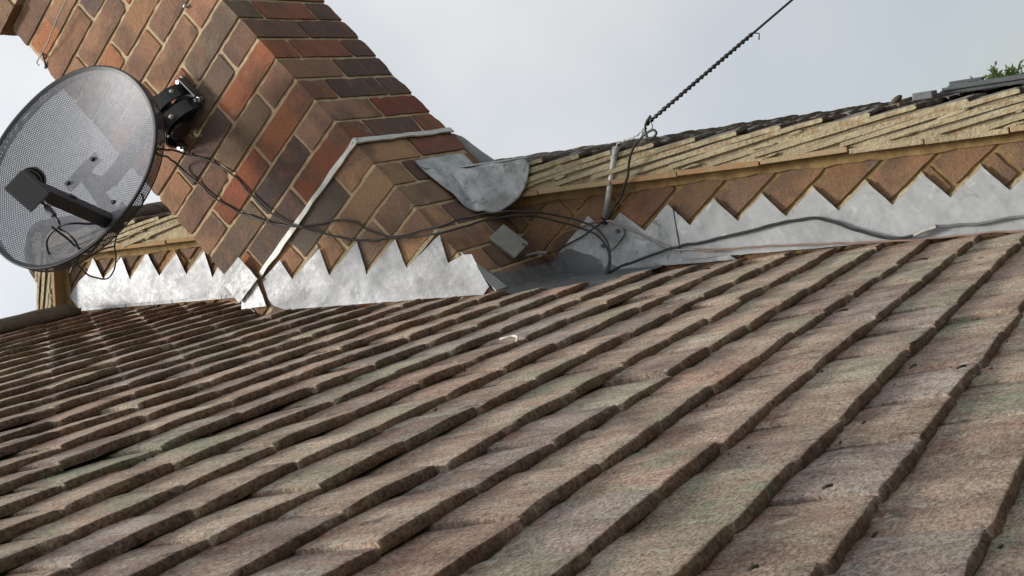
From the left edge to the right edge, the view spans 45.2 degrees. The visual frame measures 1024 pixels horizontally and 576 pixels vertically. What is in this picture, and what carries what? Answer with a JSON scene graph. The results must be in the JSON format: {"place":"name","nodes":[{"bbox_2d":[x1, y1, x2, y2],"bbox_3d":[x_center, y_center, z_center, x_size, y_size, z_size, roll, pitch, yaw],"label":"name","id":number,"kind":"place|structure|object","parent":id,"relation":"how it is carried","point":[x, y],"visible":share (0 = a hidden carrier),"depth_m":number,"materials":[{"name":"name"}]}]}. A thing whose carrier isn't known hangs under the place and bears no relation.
{"place":"outdoors","nodes":[
{"label":"outdoors","id":0,"kind":"place"},
{"bbox_2d":[0,0,1023,318],"label":"sky","id":1,"kind":"structure","parent":0,"point":[510,78],"materials":[{"name":"grey"}]},
{"bbox_2d":[747,564,758,570],"bbox_3d":[0.176,0.203,0.896,0.006,0.006,0.013,-50,-14,27],"label":"twig","id":2,"kind":"object","parent":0,"point":[751,567],"visible":1,"depth_m":0.89,"materials":[{"name":"brown wood"}]},
{"bbox_2d":[821,483,832,489],"bbox_3d":[0.271,0.170,1.058,0.006,0.007,0.015,-50,-14,27],"label":"twig","id":3,"kind":"object","parent":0,"point":[826,486],"visible":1,"depth_m":1.05,"materials":[{"name":"brown wood"}]},
{"bbox_2d":[889,95,901,104],"bbox_3d":[0.928,-0.451,2.980,0.041,0.018,0.032,-50,-14,27],"label":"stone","id":4,"kind":"object","parent":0,"point":[896,99],"visible":0.66,"depth_m":2.97,"materials":[{"name":"stone"}]},
{"label":"ground","id":5,"kind":"structure","parent":0,"visible":0},
{"bbox_2d":[64,131,1023,313],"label":"gable wall","id":6,"kind":"structure","parent":5,"relation":"on","point":[901,191],"depth_m":2.86,"materials":[{"name":"brick"}]},
{"bbox_2d":[0,232,1023,575],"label":"tiled roof","id":7,"kind":"structure","parent":6,"relation":"attached to","point":[728,418],"depth_m":1.49,"materials":[{"name":"tile"}]},
{"bbox_2d":[500,335,518,341],"bbox_3d":[-0.002,0.086,2.111,0.013,0.028,0.032,-26,-21,-52],"label":"plastic clip","id":8,"kind":"object","parent":7,"relation":"on","point":[510,336],"visible":1,"depth_m":2.11,"materials":[{"name":"white plastic"}]},
{"bbox_2d":[603,216,936,274],"bbox_3d":[0.553,-0.068,2.840,0.678,0.483,0.086,-47,-14,19],"label":"black lead cable","id":9,"kind":"object","parent":7,"relation":"attached to","point":[923,231],"visible":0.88,"depth_m":2.80,"materials":[{"name":"black plastic"}]},
{"bbox_2d":[694,230,1023,250],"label":"cable","id":10,"kind":"object","parent":7,"relation":"on","point":[951,236],"visible":1,"depth_m":2.71,"materials":[{"name":"brown plastic"}]},
{"bbox_2d":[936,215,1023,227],"bbox_3d":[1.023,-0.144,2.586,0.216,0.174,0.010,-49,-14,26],"label":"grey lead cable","id":11,"kind":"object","parent":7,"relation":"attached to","point":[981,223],"visible":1,"depth_m":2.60,"materials":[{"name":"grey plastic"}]},
{"bbox_2d":[24,83,1023,309],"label":"roof","id":12,"kind":"structure","parent":6,"relation":"on","point":[904,122],"depth_m":2.85,"materials":[{"name":"tile"}]},
{"bbox_2d":[0,0,556,315],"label":"chimney","id":13,"kind":"object","parent":12,"relation":"on","point":[312,112],"visible":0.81,"depth_m":3.11,"materials":[{"name":"brick"}]},
{"bbox_2d":[41,51,46,68],"bbox_3d":[-1.306,-0.634,3.414,0.019,0.068,0.050,-30,-18,-45],"label":"hook","id":14,"kind":"object","parent":13,"relation":"attached to","point":[45,67],"visible":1,"depth_m":3.39,"materials":[{"name":"black metal"}]},
{"bbox_2d":[36,0,66,65],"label":"hanging wire","id":15,"kind":"object","parent":13,"relation":"hanging from","point":[51,33],"visible":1,"depth_m":3.33,"materials":[{"name":"grey metal"}]},
{"bbox_2d":[0,65,204,271],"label":"satellite dish","id":16,"kind":"object","parent":13,"relation":"attached to","point":[28,188],"visible":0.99,"depth_m":2.96,"materials":[{"name":"grey metal"}]},
{"bbox_2d":[45,216,101,264],"bbox_3d":[-0.976,-0.150,2.770,0.140,0.140,0.342,-37,-14,-25],"label":"dish cable","id":17,"kind":"object","parent":16,"relation":"hanging from","point":[59,225],"visible":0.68,"depth_m":2.84,"materials":[{"name":"black plastic"}]},
{"bbox_2d":[69,245,114,272],"bbox_3d":[-1.020,-0.071,2.973,0.133,0.048,0.019,-45,-13,10],"label":"cut cable","id":18,"kind":"object","parent":16,"relation":"attached to","point":[72,269],"visible":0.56,"depth_m":2.98,"materials":[{"name":"grey plastic"}]},
{"bbox_2d":[76,193,143,279],"bbox_3d":[-0.954,-0.119,2.977,0.264,0.089,0.031,-47,-13,17],"label":"loose cable","id":19,"kind":"object","parent":16,"relation":"hanging from","point":[87,274],"visible":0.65,"depth_m":2.99,"materials":[{"name":"black plastic"}]},
{"bbox_2d":[157,153,608,274],"bbox_3d":[-0.321,-0.218,2.957,0.663,1.004,0.336,-43,-13,-1],"label":"coax cable","id":20,"kind":"object","parent":13,"relation":"attached to","point":[349,239],"visible":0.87,"depth_m":3.01,"materials":[{"name":"black plastic"}]},
{"bbox_2d":[162,148,610,274],"bbox_3d":[-0.318,-0.232,2.942,0.659,1.016,0.322,-43,-13,-1],"label":"coax cable","id":21,"kind":"object","parent":13,"relation":"attached to","point":[378,233],"visible":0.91,"depth_m":3.01,"materials":[{"name":"black plastic"}]},
{"bbox_2d":[489,224,546,259],"bbox_3d":[0.014,-0.109,3.060,0.143,0.113,0.060,-28,-20,-49],"label":"junction box","id":22,"kind":"object","parent":13,"relation":"attached to","point":[510,243],"visible":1,"depth_m":3.02,"materials":[{"name":"grey plastic"}]},
{"bbox_2d":[546,219,602,251],"bbox_3d":[0.155,-0.133,3.064,0.174,0.069,0.021,-50,-14,27],"label":"brown wire","id":23,"kind":"object","parent":22,"relation":"attached to","point":[560,235],"visible":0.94,"depth_m":3.08,"materials":[{"name":"brown"}]},
{"bbox_2d":[547,221,602,253],"bbox_3d":[0.159,-0.127,3.063,0.172,0.058,0.019,-50,-14,27],"label":"black wire","id":24,"kind":"object","parent":22,"relation":"attached to","point":[574,240],"visible":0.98,"depth_m":3.07,"materials":[{"name":"black"}]},
{"bbox_2d":[912,74,1023,100],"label":"roof panel","id":25,"kind":"structure","parent":12,"relation":"on","point":[971,84],"depth_m":2.82,"materials":[{"name":"grey metal"}]},
{"bbox_2d":[970,60,1023,88],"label":"weed","id":26,"kind":"object","parent":12,"relation":"on","point":[993,70],"visible":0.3,"depth_m":3.51,"materials":[{"name":"green plant"}]},
{"bbox_2d":[596,146,623,252],"bbox_3d":[0.241,-0.212,2.989,0.023,0.158,0.236,-27,-20,-50],"label":"cable post","id":27,"kind":"object","parent":6,"relation":"attached to","point":[613,233],"visible":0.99,"depth_m":3.01,"materials":[{"name":"metal"}]},
{"bbox_2d":[606,220,716,252],"bbox_3d":[0.359,-0.126,2.952,0.151,0.253,0.022,-50,-14,27],"label":"grey cable","id":28,"kind":"object","parent":27,"relation":"attached to","point":[650,239],"visible":1,"depth_m":2.97,"materials":[{"name":"grey plastic"}]},
{"bbox_2d":[610,0,792,154],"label":"overhead cable","id":29,"kind":"object","parent":27,"relation":"attached to","point":[690,86],"visible":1,"depth_m":2.86,"materials":[{"name":"black plastic"}]},
{"bbox_2d":[605,115,657,219],"bbox_3d":[0.271,-0.279,2.911,0.025,0.070,0.302,-30,-18,-44],"label":"drop cable","id":30,"kind":"object","parent":29,"relation":"hanging from","point":[646,132],"visible":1,"depth_m":2.89,"materials":[{"name":"black plastic"}]}
]}

